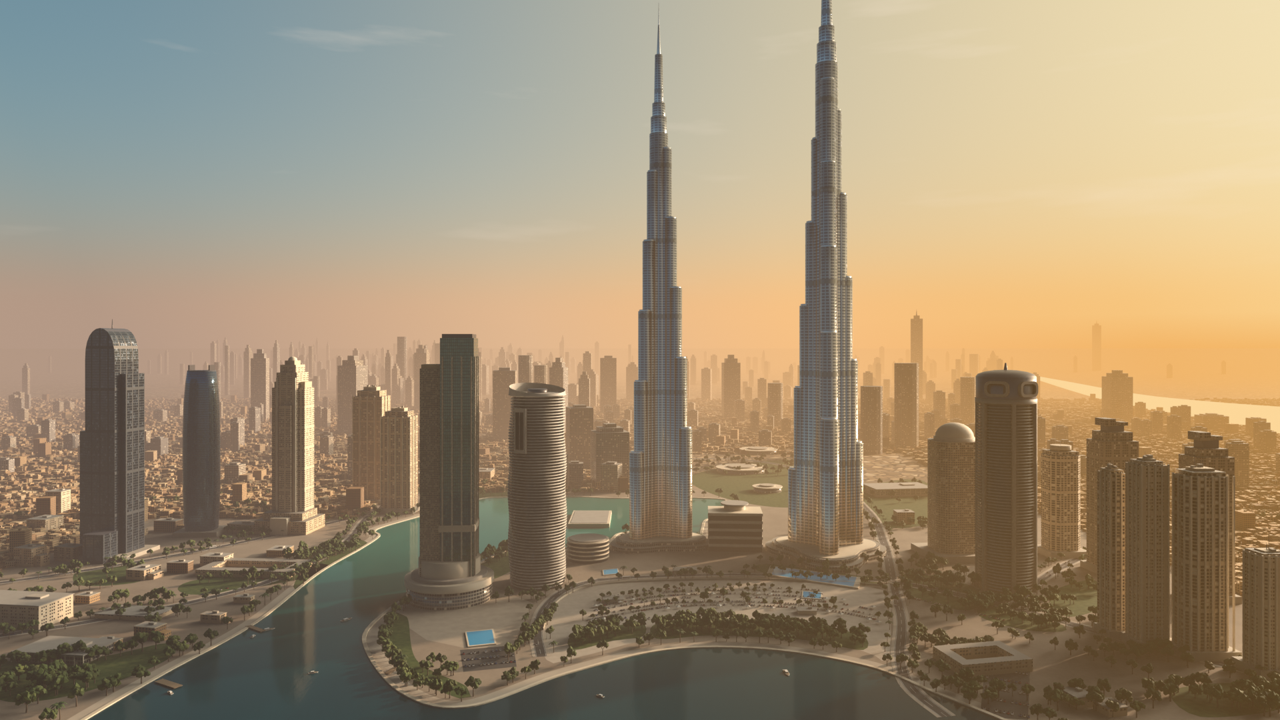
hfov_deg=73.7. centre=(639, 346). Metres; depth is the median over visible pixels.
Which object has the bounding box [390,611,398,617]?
tree
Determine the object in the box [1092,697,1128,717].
block
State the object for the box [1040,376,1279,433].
river water
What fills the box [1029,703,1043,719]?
tree
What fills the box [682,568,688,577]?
tree
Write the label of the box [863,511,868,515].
tree
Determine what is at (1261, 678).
tree
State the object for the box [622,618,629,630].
tree
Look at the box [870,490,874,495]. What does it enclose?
tree
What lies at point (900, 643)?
waterfront spur road
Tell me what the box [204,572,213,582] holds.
tree
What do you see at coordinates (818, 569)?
tree
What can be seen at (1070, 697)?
tree
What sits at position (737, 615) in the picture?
tree
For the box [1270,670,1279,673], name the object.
palm tree
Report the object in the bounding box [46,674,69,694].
tree
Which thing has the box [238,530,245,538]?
tree
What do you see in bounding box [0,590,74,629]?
low-rise building
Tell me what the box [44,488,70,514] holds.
building
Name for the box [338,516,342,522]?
tree
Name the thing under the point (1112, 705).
tree
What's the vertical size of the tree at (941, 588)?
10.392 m
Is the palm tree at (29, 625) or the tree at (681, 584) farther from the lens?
the tree at (681, 584)
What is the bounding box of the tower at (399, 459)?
[377,407,419,513]
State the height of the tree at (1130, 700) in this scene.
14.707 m
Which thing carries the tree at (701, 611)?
on the lawn patches
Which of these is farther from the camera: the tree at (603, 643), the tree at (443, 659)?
the tree at (603, 643)
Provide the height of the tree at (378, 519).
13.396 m
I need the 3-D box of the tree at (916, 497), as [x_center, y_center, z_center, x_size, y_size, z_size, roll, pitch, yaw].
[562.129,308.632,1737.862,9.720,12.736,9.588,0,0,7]
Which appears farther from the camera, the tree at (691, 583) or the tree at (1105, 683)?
the tree at (691, 583)
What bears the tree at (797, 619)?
on the lawn patches
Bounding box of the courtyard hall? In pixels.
[194,558,311,577]
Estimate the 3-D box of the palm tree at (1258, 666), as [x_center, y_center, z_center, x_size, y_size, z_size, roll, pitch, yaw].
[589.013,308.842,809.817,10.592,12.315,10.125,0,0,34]
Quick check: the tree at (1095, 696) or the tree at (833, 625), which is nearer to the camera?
the tree at (1095, 696)
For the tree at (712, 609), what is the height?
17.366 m
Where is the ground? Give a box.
[0,348,1279,719]
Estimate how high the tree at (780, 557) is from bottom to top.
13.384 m
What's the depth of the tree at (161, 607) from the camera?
1003.84 m
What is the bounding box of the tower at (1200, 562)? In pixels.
[1170,466,1241,661]
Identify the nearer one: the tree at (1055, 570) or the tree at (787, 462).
the tree at (1055, 570)
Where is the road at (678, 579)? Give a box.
[542,577,886,629]
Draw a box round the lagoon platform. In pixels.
[568,510,611,527]
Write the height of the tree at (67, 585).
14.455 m
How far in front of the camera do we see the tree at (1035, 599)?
1019.16 m
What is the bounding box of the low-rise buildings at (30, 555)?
[13,514,293,650]
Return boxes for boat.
[167,690,173,694]
[264,627,274,631]
[308,670,317,673]
[340,617,351,621]
[596,694,604,697]
[782,669,789,675]
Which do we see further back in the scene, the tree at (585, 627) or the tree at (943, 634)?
the tree at (585, 627)
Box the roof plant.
[366,384,1275,551]
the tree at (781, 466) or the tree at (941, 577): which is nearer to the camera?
the tree at (941, 577)
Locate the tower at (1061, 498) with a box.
[1037,444,1086,558]
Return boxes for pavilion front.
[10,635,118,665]
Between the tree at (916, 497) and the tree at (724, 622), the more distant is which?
the tree at (916, 497)
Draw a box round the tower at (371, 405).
[352,386,390,504]
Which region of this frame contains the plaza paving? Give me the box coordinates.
[398,580,891,663]
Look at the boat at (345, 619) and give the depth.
981.40 m
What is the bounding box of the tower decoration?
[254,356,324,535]
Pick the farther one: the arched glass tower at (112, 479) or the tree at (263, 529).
the tree at (263, 529)
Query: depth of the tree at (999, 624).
933.64 m
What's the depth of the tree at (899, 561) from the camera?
1208.10 m
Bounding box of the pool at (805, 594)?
[801,590,822,599]
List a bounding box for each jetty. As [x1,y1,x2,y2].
[154,678,182,689]
[245,624,265,631]
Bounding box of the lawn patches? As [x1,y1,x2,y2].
[0,460,1279,717]
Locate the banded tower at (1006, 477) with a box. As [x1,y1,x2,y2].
[974,362,1037,594]
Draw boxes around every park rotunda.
[716,463,765,474]
[739,446,777,454]
[752,483,782,493]
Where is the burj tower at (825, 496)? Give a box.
[765,0,886,573]
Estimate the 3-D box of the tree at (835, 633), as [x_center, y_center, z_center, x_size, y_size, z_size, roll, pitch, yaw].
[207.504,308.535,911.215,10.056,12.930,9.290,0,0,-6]
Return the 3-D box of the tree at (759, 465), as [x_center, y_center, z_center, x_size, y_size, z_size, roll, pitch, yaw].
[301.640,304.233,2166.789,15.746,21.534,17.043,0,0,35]
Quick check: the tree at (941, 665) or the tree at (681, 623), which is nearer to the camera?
the tree at (941, 665)
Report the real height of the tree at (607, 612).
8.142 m
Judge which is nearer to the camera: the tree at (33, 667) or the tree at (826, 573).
the tree at (33, 667)
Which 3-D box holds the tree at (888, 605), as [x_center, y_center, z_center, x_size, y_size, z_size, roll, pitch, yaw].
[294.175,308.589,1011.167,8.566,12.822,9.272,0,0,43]
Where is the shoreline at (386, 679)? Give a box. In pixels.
[80,496,1008,719]
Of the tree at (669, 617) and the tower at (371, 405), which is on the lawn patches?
the tree at (669, 617)
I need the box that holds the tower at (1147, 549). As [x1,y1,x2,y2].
[1120,457,1171,651]
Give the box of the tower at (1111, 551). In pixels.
[1093,466,1125,639]
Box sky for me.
[0,0,1279,348]
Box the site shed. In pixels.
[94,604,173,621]
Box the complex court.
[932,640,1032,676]
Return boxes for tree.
[0,571,3,577]
[0,622,8,635]
[0,654,7,668]
[0,670,15,681]
[0,671,14,691]
[0,678,5,685]
[2,680,19,695]
[3,625,15,639]
[6,649,27,663]
[7,587,17,590]
[9,578,15,581]
[11,664,28,679]
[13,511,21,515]
[14,689,36,712]
[16,622,27,633]
[18,568,27,577]
[19,654,31,664]
[24,587,33,591]
[24,619,39,629]
[24,623,35,634]
[24,666,29,673]
[26,664,40,672]
[26,670,37,681]
[28,628,38,639]
[30,685,47,703]
[33,585,43,591]
[33,649,50,663]
[34,663,55,687]
[36,671,52,688]
[36,678,44,693]
[37,653,49,663]
[38,707,57,719]
[40,622,54,635]
[40,623,49,635]
[46,585,56,591]
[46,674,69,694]
[46,682,61,695]
[48,648,59,661]
[48,658,63,672]
[50,701,67,719]
[51,660,67,671]
[52,566,58,573]
[52,670,67,687]
[54,567,63,575]
[56,642,73,654]
[58,563,66,568]
[60,568,69,575]
[60,616,69,629]
[60,674,69,688]
[61,582,72,592]
[66,564,75,573]
[66,664,81,681]
[67,682,84,706]
[68,671,79,685]
[70,559,77,565]
[72,561,83,573]
[72,568,80,576]
[72,576,84,591]
[72,640,86,651]
[74,610,82,619]
[76,667,97,687]
[78,670,92,689]
[80,662,91,673]
[83,562,89,567]
[84,580,95,589]
[84,647,96,662]
[85,608,94,617]
[85,662,95,671]
[92,644,103,660]
[92,668,101,683]
[94,578,106,589]
[97,678,117,695]
[98,607,105,609]
[100,646,112,659]
[102,566,111,577]
[103,562,111,567]
[106,575,117,586]
[106,672,123,691]
[107,592,120,603]
[108,560,117,570]
[110,602,121,609]
[112,555,119,561]
[112,589,122,602]
[114,608,125,619]
[114,639,127,655]
[118,556,125,566]
[119,588,129,602]
[122,559,131,569]
[123,601,131,607]
[124,639,138,654]
[126,561,136,566]
[128,562,135,568]
[129,553,135,559]
[131,632,149,651]
[131,664,150,683]
[132,594,142,602]
[136,558,145,565]
[136,602,142,605]
[141,595,146,603]
[143,592,151,600]
[144,605,155,613]
[144,614,153,621]
[146,548,153,557]
[147,600,153,605]
[147,611,161,621]
[148,496,156,500]
[148,592,159,600]
[148,655,159,668]
[150,588,160,599]
[150,630,164,649]
[152,598,165,606]
[156,586,167,598]
[156,604,164,609]
[162,550,169,559]
[162,590,173,601]
[162,594,171,599]
[162,646,175,661]
[163,546,169,551]
[166,635,180,644]
[166,640,181,645]
[169,644,175,657]
[170,545,178,553]
[171,602,184,617]
[172,495,179,500]
[172,608,181,615]
[173,641,186,655]
[178,542,185,548]
[178,598,187,605]
[180,548,187,555]
[180,592,187,597]
[180,640,189,654]
[182,606,191,617]
[184,635,197,649]
[185,633,197,644]
[186,539,195,548]
[190,548,195,553]
[192,640,205,653]
[196,574,203,583]
[197,540,205,545]
[198,546,205,552]
[200,587,207,593]
[201,592,208,601]
[203,628,218,645]
[204,537,211,544]
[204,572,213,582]
[206,542,212,550]
[210,588,219,599]
[219,534,226,542]
[219,569,229,581]
[221,616,233,629]
[223,526,230,532]
[227,572,233,580]
[230,525,235,533]
[230,539,236,545]
[234,502,239,507]
[234,507,240,513]
[236,532,242,539]
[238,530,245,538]
[238,568,247,579]
[240,525,246,530]
[240,581,247,591]
[240,605,250,620]
[242,572,251,584]
[243,498,251,505]
[245,525,251,535]
[245,537,251,543]
[247,604,254,615]
[248,531,253,537]
[248,566,257,579]
[248,599,261,611]
[251,581,257,589]
[252,572,259,581]
[258,525,265,532]
[258,569,265,577]
[259,532,265,539]
[259,592,270,605]
[260,500,266,505]
[263,505,268,509]
[265,528,271,535]
[265,586,277,599]
[268,564,277,570]
[268,573,276,584]
[274,584,281,594]
[276,572,283,579]
[280,572,289,581]
[280,582,287,589]
[282,546,291,554]
[282,574,290,585]
[283,552,289,557]
[284,550,295,559]
[287,571,293,576]
[290,563,299,568]
[290,570,299,580]
[293,546,303,555]
[293,552,304,559]
[296,554,305,559]
[296,566,302,575]
[298,540,307,554]
[298,566,306,573]
[298,575,307,581]
[299,573,308,583]
[302,548,310,559]
[302,562,311,569]
[303,550,310,559]
[308,549,316,557]
[310,546,318,555]
[311,561,319,571]
[312,554,322,563]
[313,548,319,555]
[317,544,323,553]
[318,542,327,548]
[321,543,327,548]
[322,546,331,552]
[322,554,328,561]
[323,549,331,558]
[324,552,331,559]
[327,543,334,549]
[328,538,338,550]
[332,535,339,539]
[335,541,344,553]
[336,532,343,539]
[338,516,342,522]
[338,546,343,553]
[340,546,347,553]
[342,514,348,521]
[342,530,347,536]
[345,540,353,551]
[346,518,354,524]
[346,524,350,531]
[350,537,357,541]
[351,534,358,537]
[353,540,359,550]
[356,527,362,536]
[358,521,366,525]
[360,512,365,517]
[361,526,368,535]
[363,529,367,533]
[364,520,370,526]
[366,517,371,521]
[368,529,374,537]
[368,531,375,538]
[370,520,375,524]
[372,506,377,511]
[375,516,380,524]
[376,508,381,514]
[376,635,389,648]
[377,628,389,637]
[378,624,387,629]
[381,637,388,643]
[381,644,391,657]
[382,516,387,523]
[382,639,392,651]
[383,613,391,624]
[383,631,391,637]
[384,513,391,522]
[384,617,394,625]
[384,648,391,659]
[386,624,392,629]
[386,650,397,665]
[387,510,395,521]
[388,655,399,667]
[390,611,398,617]
[390,614,398,624]
[390,644,396,650]
[391,602,401,613]
[393,648,402,655]
[393,658,404,667]
[394,512,400,519]
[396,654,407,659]
[396,659,407,667]
[396,664,405,671]
[396,666,407,681]
[398,596,410,611]
[399,671,411,686]
[400,674,411,685]
[402,510,408,517]
[406,665,413,672]
[407,594,411,601]
[410,506,415,515]
[410,672,421,679]
[411,668,416,675]
[412,677,421,689]
[419,660,425,672]
[419,674,427,687]
[422,678,433,691]
[423,660,433,675]
[426,652,436,662]
[428,678,442,695]
[432,668,442,678]
[432,687,440,693]
[434,652,447,665]
[440,660,449,675]
[440,688,451,697]
[442,679,457,698]
[444,664,454,675]
[448,660,459,675]
[454,686,467,701]
[464,676,481,696]
[479,486,485,494]
[479,490,485,496]
[480,481,485,485]
[480,550,489,563]
[484,544,495,557]
[484,546,493,558]
[485,557,491,565]
[491,590,499,603]
[493,554,500,558]
[494,548,498,555]
[497,546,501,551]
[497,551,503,560]
[498,486,504,491]
[500,539,507,553]
[501,670,514,685]
[502,546,507,555]
[504,585,513,601]
[504,642,515,659]
[506,650,514,656]
[507,666,518,682]
[513,642,519,653]
[514,635,523,649]
[518,590,525,599]
[518,630,531,646]
[520,622,527,631]
[520,666,531,678]
[521,616,527,621]
[523,638,529,645]
[525,587,535,599]
[525,604,533,612]
[527,626,537,639]
[528,630,534,643]
[528,659,540,673]
[529,588,537,599]
[530,624,539,633]
[531,618,541,633]
[534,614,543,631]
[535,595,539,602]
[536,590,545,599]
[537,614,549,627]
[541,583,549,597]
[543,608,553,621]
[543,612,552,625]
[545,625,554,638]
[547,608,554,613]
[548,604,556,611]
[549,640,557,652]
[550,601,558,606]
[554,584,561,594]
[560,656,567,666]
[564,584,570,593]
[565,488,570,495]
[566,574,572,583]
[566,646,576,663]
[568,581,576,592]
[568,629,579,645]
[571,488,577,495]
[572,624,581,641]
[576,488,581,495]
[576,632,587,644]
[578,626,585,639]
[579,608,586,620]
[583,626,589,638]
[584,622,595,627]
[584,627,597,642]
[587,488,593,495]
[587,576,595,586]
[588,619,598,625]
[595,624,607,640]
[596,598,601,603]
[596,618,604,625]
[596,640,608,655]
[597,610,603,616]
[598,604,607,616]
[599,592,605,599]
[600,620,612,634]
[604,598,609,603]
[604,610,610,615]
[604,624,615,637]
[606,590,611,595]
[606,614,618,619]
[606,616,615,633]
[610,620,619,633]
[613,596,617,600]
[613,626,620,636]
[615,572,622,580]
[616,491,620,496]
[618,615,623,625]
[620,565,628,575]
[620,591,624,595]
[621,523,629,533]
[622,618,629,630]
[625,489,629,497]
[626,618,637,633]
[628,589,633,595]
[628,605,633,612]
[629,614,638,620]
[630,567,637,574]
[634,573,639,577]
[634,592,639,598]
[635,605,639,611]
[636,617,646,628]
[636,636,644,647]
[637,612,645,625]
[642,592,647,597]
[642,632,654,644]
[649,571,656,579]
[650,601,655,608]
[650,613,661,631]
[654,628,666,644]
[656,587,661,593]
[656,594,664,603]
[656,620,665,630]
[662,566,668,570]
[662,618,669,630]
[663,584,669,590]
[663,614,673,620]
[664,568,672,578]
[664,598,670,602]
[668,620,675,630]
[668,622,676,634]
[671,597,677,605]
[672,614,678,620]
[674,609,687,615]
[674,618,687,630]
[674,628,684,642]
[676,568,683,578]
[677,614,689,629]
[679,582,685,589]
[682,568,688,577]
[685,614,693,628]
[686,609,696,625]
[688,567,697,577]
[688,582,693,589]
[688,615,699,631]
[689,631,697,641]
[693,458,698,462]
[693,467,699,474]
[694,587,699,592]
[695,463,700,466]
[696,606,707,616]
[696,614,700,618]
[698,459,702,463]
[699,590,708,601]
[701,612,715,632]
[702,566,711,577]
[703,466,710,472]
[704,616,714,631]
[705,459,710,465]
[706,607,715,613]
[707,598,712,605]
[710,610,721,628]
[712,583,717,587]
[712,629,721,641]
[714,617,723,629]
[715,488,723,497]
[716,570,723,577]
[719,587,727,601]
[719,618,727,631]
[720,611,729,617]
[721,616,728,629]
[722,632,729,641]
[723,470,727,475]
[725,453,730,459]
[726,582,731,589]
[726,608,735,617]
[726,616,737,633]
[729,493,735,498]
[729,586,734,593]
[730,456,736,463]
[732,628,741,641]
[734,495,739,499]
[734,614,742,619]
[734,619,740,628]
[735,455,741,461]
[735,581,741,588]
[736,466,741,469]
[738,613,749,629]
[740,460,746,463]
[740,569,747,577]
[740,590,747,599]
[740,630,749,641]
[742,564,749,569]
[744,586,749,591]
[744,595,750,603]
[746,570,750,577]
[748,618,757,629]
[751,564,758,571]
[752,586,756,593]
[752,609,761,625]
[754,456,758,462]
[754,628,763,642]
[756,462,762,466]
[756,554,763,561]
[756,618,760,628]
[758,456,763,463]
[759,613,768,627]
[759,618,771,630]
[760,452,766,457]
[760,582,765,588]
[761,613,771,630]
[762,463,768,469]
[762,572,767,575]
[762,598,767,605]
[762,629,774,642]
[764,469,769,475]
[766,572,772,579]
[768,556,773,563]
[770,466,775,472]
[770,563,775,571]
[770,613,777,618]
[770,618,778,630]
[770,620,779,632]
[772,599,777,605]
[774,469,781,475]
[774,630,785,643]
[776,554,783,563]
[776,613,785,619]
[777,618,788,634]
[778,464,783,469]
[778,564,786,571]
[778,600,783,605]
[780,452,786,458]
[783,615,791,622]
[783,632,795,645]
[784,460,789,467]
[786,588,791,594]
[786,618,793,631]
[788,462,793,465]
[788,563,795,570]
[789,458,793,463]
[790,453,793,458]
[791,572,799,578]
[791,617,799,621]
[791,620,803,635]
[796,557,803,566]
[796,598,802,606]
[798,569,803,575]
[799,618,807,623]
[801,584,805,590]
[802,570,811,579]
[802,620,807,626]
[804,600,811,605]
[807,618,817,629]
[808,593,816,604]
[808,615,818,621]
[809,638,817,648]
[813,590,817,595]
[814,618,827,634]
[816,566,821,571]
[816,624,829,639]
[817,572,823,579]
[818,638,828,649]
[821,564,829,570]
[822,558,829,565]
[822,570,831,578]
[822,603,828,609]
[826,626,835,639]
[828,596,837,605]
[830,624,837,637]
[830,630,839,640]
[831,640,841,651]
[832,572,839,581]
[833,617,846,634]
[836,621,847,638]
[840,562,848,575]
[844,568,850,573]
[845,573,851,579]
[849,626,854,633]
[849,633,860,645]
[851,625,857,641]
[854,567,860,576]
[856,628,867,637]
[857,622,870,632]
[858,636,866,646]
[860,576,868,585]
[861,552,866,556]
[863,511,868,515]
[864,554,869,563]
[864,569,871,575]
[866,498,871,503]
[866,516,870,522]
[866,574,873,582]
[868,523,874,530]
[869,531,877,537]
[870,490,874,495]
[870,526,875,531]
[871,534,876,539]
[873,518,879,525]
[874,549,882,556]
[874,611,881,618]
[875,576,881,581]
[877,478,882,483]
[877,508,882,513]
[877,562,881,569]
[877,580,883,586]
[878,557,883,563]
[878,570,884,577]
[880,641,889,651]
[881,574,890,583]
[881,584,887,589]
[882,653,892,666]
[883,590,888,595]
[883,610,892,619]
[884,596,890,601]
[884,600,889,608]
[884,632,890,641]
[885,525,892,531]
[885,602,892,610]
[885,620,893,629]
[887,531,893,537]
[888,490,895,497]
[889,537,896,542]
[890,594,899,603]
[891,514,896,521]
[892,520,898,527]
[892,581,900,590]
[893,544,899,551]
[895,558,903,565]
[895,653,907,669]
[896,496,901,503]
[897,576,904,585]
[898,520,905,528]
[898,564,903,570]
[898,568,904,571]
[899,478,903,482]
[899,571,903,575]
[900,577,908,583]
[902,584,909,589]
[903,590,911,599]
[905,572,914,579]
[905,581,912,588]
[906,592,914,603]
[906,658,918,672]
[907,516,915,525]
[907,556,914,565]
[907,644,918,653]
[908,618,917,625]
[908,626,919,639]
[908,635,917,641]
[909,610,919,619]
[909,632,919,643]
[910,551,919,563]
[910,630,923,643]
[911,477,916,481]
[911,650,920,659]
[912,624,923,633]
[913,494,918,501]
[913,568,925,581]
[913,658,919,668]
[914,573,923,586]
[916,516,925,519]
[916,622,925,627]
[917,518,925,527]
[917,670,923,677]
[918,585,926,596]
[919,522,926,529]
[919,558,926,569]
[919,632,929,647]
[919,673,930,685]
[920,626,927,633]
[922,576,927,584]
[923,564,929,569]
[924,659,934,673]
[925,567,934,576]
[926,557,937,564]
[926,577,933,584]
[927,633,937,647]
[928,551,934,557]
[928,584,935,589]
[928,589,937,599]
[929,563,938,574]
[930,574,940,585]
[930,603,942,617]
[930,608,938,616]
[930,678,940,691]
[932,554,939,563]
[932,628,945,636]
[933,634,939,644]
[934,569,943,581]
[934,640,945,645]
[934,658,950,677]
[936,557,948,569]
[936,576,943,586]
[938,586,945,593]
[938,631,950,639]
[940,573,946,585]
[940,636,950,644]
[940,674,950,689]
[942,570,953,575]
[942,578,949,587]
[942,588,953,603]
[942,604,953,620]
[946,572,957,586]
[946,576,955,586]
[946,582,953,589]
[946,675,955,689]
[949,636,959,644]
[952,563,961,571]
[952,672,959,677]
[953,588,960,597]
[953,676,964,693]
[954,680,964,693]
[955,573,962,583]
[957,582,963,591]
[957,613,965,624]
[957,637,967,642]
[958,575,965,583]
[958,666,974,678]
[959,565,969,575]
[960,598,971,610]
[960,639,967,643]
[960,674,972,682]
[960,685,977,703]
[962,680,979,700]
[966,593,977,607]
[967,571,975,583]
[967,638,976,643]
[968,591,975,594]
[970,574,979,585]
[972,572,981,587]
[972,674,987,689]
[974,598,984,612]
[974,636,984,642]
[974,680,983,693]
[980,688,997,703]
[981,596,992,610]
[983,634,992,641]
[983,636,993,641]
[988,678,1005,696]
[988,686,997,701]
[990,596,995,608]
[990,676,1005,693]
[991,620,1004,633]
[992,680,1005,697]
[993,593,1003,604]
[995,606,1003,615]
[998,602,1011,613]
[1002,586,1011,595]
[1002,594,1012,603]
[1006,608,1016,619]
[1007,627,1015,638]
[1007,682,1017,695]
[1010,602,1019,610]
[1011,592,1019,603]
[1012,610,1017,619]
[1012,629,1019,638]
[1013,584,1021,590]
[1013,594,1023,601]
[1016,589,1025,597]
[1016,598,1025,611]
[1018,611,1027,623]
[1020,585,1031,597]
[1020,601,1027,611]
[1021,683,1035,700]
[1024,632,1033,643]
[1026,597,1039,603]
[1027,614,1034,625]
[1028,594,1035,597]
[1028,606,1040,612]
[1028,612,1037,623]
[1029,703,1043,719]
[1030,600,1041,613]
[1032,583,1041,594]
[1032,616,1043,627]
[1034,594,1047,608]
[1036,613,1047,628]
[1039,579,1047,589]
[1040,588,1052,602]
[1040,602,1053,613]
[1040,609,1049,613]
[1041,706,1057,719]
[1043,613,1053,627]
[1043,684,1053,705]
[1043,691,1051,704]
[1044,556,1051,566]
[1045,607,1056,615]
[1046,596,1053,602]
[1048,584,1060,593]
[1049,593,1059,605]
[1049,615,1061,628]
[1049,636,1058,649]
[1050,688,1069,710]
[1052,562,1061,576]
[1052,567,1059,578]
[1052,611,1060,615]
[1052,614,1063,626]
[1052,621,1059,631]
[1053,682,1065,690]
[1056,608,1065,615]
[1057,552,1065,560]
[1058,718,1068,719]
[1060,594,1067,602]
[1061,570,1070,581]
[1061,616,1070,627]
[1062,606,1072,616]
[1064,576,1076,587]
[1064,638,1078,655]
[1065,693,1072,706]
[1066,562,1073,567]
[1066,568,1076,576]
[1066,594,1073,604]
[1067,678,1086,688]
[1069,696,1084,709]
[1070,594,1076,603]
[1073,624,1085,638]
[1075,582,1083,590]
[1075,614,1085,625]
[1078,554,1084,559]
[1083,645,1091,655]
[1084,573,1093,587]
[1085,686,1103,711]
[1086,580,1092,589]
[1086,685,1099,691]
[1087,605,1097,614]
[1087,614,1097,627]
[1088,686,1104,709]
[1090,649,1098,660]
[1091,583,1097,590]
[1093,634,1101,643]
[1096,678,1111,695]
[1098,628,1105,637]
[1098,642,1110,656]
[1104,654,1116,667]
[1105,700,1119,717]
[1107,641,1119,655]
[1114,687,1131,702]
[1121,696,1133,705]
[1125,659,1137,673]
[1128,645,1144,662]
[1129,700,1145,717]
[1140,662,1153,678]
[1141,677,1155,698]
[1143,642,1157,656]
[1143,687,1162,708]
[1146,640,1153,642]
[1153,680,1164,691]
[1156,638,1173,656]
[1161,682,1177,701]
[1162,680,1179,697]
[1164,674,1180,695]
[1174,674,1185,692]
[1180,652,1193,667]
[1180,652,1195,665]
[1182,674,1195,692]
[1188,684,1202,698]
[1189,672,1211,687]
[1202,682,1211,697]
[1202,685,1214,702]
[1204,660,1214,673]
[1206,684,1224,707]
[1222,664,1235,677]
[1222,692,1238,707]
[1223,658,1235,665]
[1226,689,1234,703]
[1229,681,1243,690]
[1229,686,1245,707]
[1232,689,1250,709]
[1234,678,1255,690]
[1243,692,1257,709]
[1246,686,1259,707]
[1250,675,1264,686]
[1250,675,1266,682]
[1252,684,1263,691]
[1253,694,1276,716]
[1254,664,1267,670]
[1256,690,1279,716]
[1258,688,1276,694]
[1260,680,1274,691]
[1266,672,1279,679]
[1268,678,1279,693]
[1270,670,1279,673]
[1275,513,1279,519]
[1276,689,1279,696]
[1276,706,1279,713]
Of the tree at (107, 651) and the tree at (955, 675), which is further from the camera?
the tree at (107, 651)
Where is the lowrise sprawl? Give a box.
[0,394,1279,596]
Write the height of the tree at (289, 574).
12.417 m
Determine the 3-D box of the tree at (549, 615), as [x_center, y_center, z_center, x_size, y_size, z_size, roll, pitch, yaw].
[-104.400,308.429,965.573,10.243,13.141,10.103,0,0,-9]
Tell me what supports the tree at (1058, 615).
on the lawn patches
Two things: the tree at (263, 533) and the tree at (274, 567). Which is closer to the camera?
the tree at (274, 567)
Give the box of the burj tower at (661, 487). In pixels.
[610,9,708,553]
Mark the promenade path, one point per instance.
(382, 661)
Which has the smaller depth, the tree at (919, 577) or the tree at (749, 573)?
the tree at (919, 577)
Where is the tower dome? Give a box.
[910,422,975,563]
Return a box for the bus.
[622,576,630,578]
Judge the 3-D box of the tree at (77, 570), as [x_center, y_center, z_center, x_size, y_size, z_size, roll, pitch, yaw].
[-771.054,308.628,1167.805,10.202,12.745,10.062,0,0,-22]
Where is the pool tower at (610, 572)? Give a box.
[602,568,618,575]
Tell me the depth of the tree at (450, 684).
763.58 m
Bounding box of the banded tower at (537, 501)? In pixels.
[507,382,566,590]
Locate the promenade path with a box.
[67,495,1023,719]
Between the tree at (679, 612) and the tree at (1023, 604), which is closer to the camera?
the tree at (679, 612)
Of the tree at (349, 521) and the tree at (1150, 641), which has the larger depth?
the tree at (349, 521)
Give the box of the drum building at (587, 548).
[566,533,609,563]
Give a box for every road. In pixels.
[0,492,419,637]
[0,512,371,583]
[529,572,891,657]
[692,458,899,581]
[886,583,955,717]
[888,579,1243,673]
[1008,521,1277,609]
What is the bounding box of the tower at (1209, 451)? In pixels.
[1178,430,1241,603]
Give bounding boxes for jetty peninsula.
[384,667,396,673]
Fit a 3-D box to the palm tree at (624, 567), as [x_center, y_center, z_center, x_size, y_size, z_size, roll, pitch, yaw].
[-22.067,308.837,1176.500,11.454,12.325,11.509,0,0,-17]
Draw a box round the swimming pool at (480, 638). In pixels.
[465,628,496,647]
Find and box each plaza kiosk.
[602,595,623,603]
[672,566,697,574]
[796,606,817,614]
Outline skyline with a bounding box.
[0,311,1279,491]
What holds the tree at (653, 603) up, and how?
on the plaza paving
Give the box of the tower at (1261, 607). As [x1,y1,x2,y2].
[1231,548,1279,680]
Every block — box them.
[479,468,494,479]
[708,500,762,551]
[863,482,927,497]
[892,509,915,523]
[1062,686,1092,708]
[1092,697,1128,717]
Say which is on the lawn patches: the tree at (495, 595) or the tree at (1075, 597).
the tree at (1075, 597)
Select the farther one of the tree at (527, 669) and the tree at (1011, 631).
the tree at (1011, 631)
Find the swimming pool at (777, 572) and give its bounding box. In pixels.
[767,565,860,589]
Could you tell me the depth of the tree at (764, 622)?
932.45 m
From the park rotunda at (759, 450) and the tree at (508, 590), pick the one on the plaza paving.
the tree at (508, 590)
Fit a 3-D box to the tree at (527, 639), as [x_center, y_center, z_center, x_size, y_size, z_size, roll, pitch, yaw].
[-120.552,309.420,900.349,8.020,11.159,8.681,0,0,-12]
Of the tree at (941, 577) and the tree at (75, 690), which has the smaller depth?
the tree at (75, 690)
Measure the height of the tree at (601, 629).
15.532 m
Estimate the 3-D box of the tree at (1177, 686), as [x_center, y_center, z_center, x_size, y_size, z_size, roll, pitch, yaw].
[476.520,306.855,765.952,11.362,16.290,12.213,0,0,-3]
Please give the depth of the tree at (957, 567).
1180.74 m
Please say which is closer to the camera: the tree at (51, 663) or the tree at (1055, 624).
the tree at (51, 663)
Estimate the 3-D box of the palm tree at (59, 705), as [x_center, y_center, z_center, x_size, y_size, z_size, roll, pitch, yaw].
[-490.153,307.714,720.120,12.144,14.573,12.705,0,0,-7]
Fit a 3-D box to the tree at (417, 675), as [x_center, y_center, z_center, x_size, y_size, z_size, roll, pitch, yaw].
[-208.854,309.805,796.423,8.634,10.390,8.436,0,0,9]
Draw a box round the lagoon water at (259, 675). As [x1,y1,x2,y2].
[87,496,999,719]
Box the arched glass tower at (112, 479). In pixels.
[78,319,159,563]
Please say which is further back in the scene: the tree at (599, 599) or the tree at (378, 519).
the tree at (378, 519)
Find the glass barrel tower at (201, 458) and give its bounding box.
[172,364,227,537]
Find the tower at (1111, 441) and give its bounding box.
[1080,417,1138,573]
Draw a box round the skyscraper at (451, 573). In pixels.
[404,334,493,610]
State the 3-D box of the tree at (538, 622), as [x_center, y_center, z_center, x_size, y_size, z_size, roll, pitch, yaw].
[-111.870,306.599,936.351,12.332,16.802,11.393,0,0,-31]
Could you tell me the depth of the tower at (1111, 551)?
920.76 m
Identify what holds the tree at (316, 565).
on the lawn patches

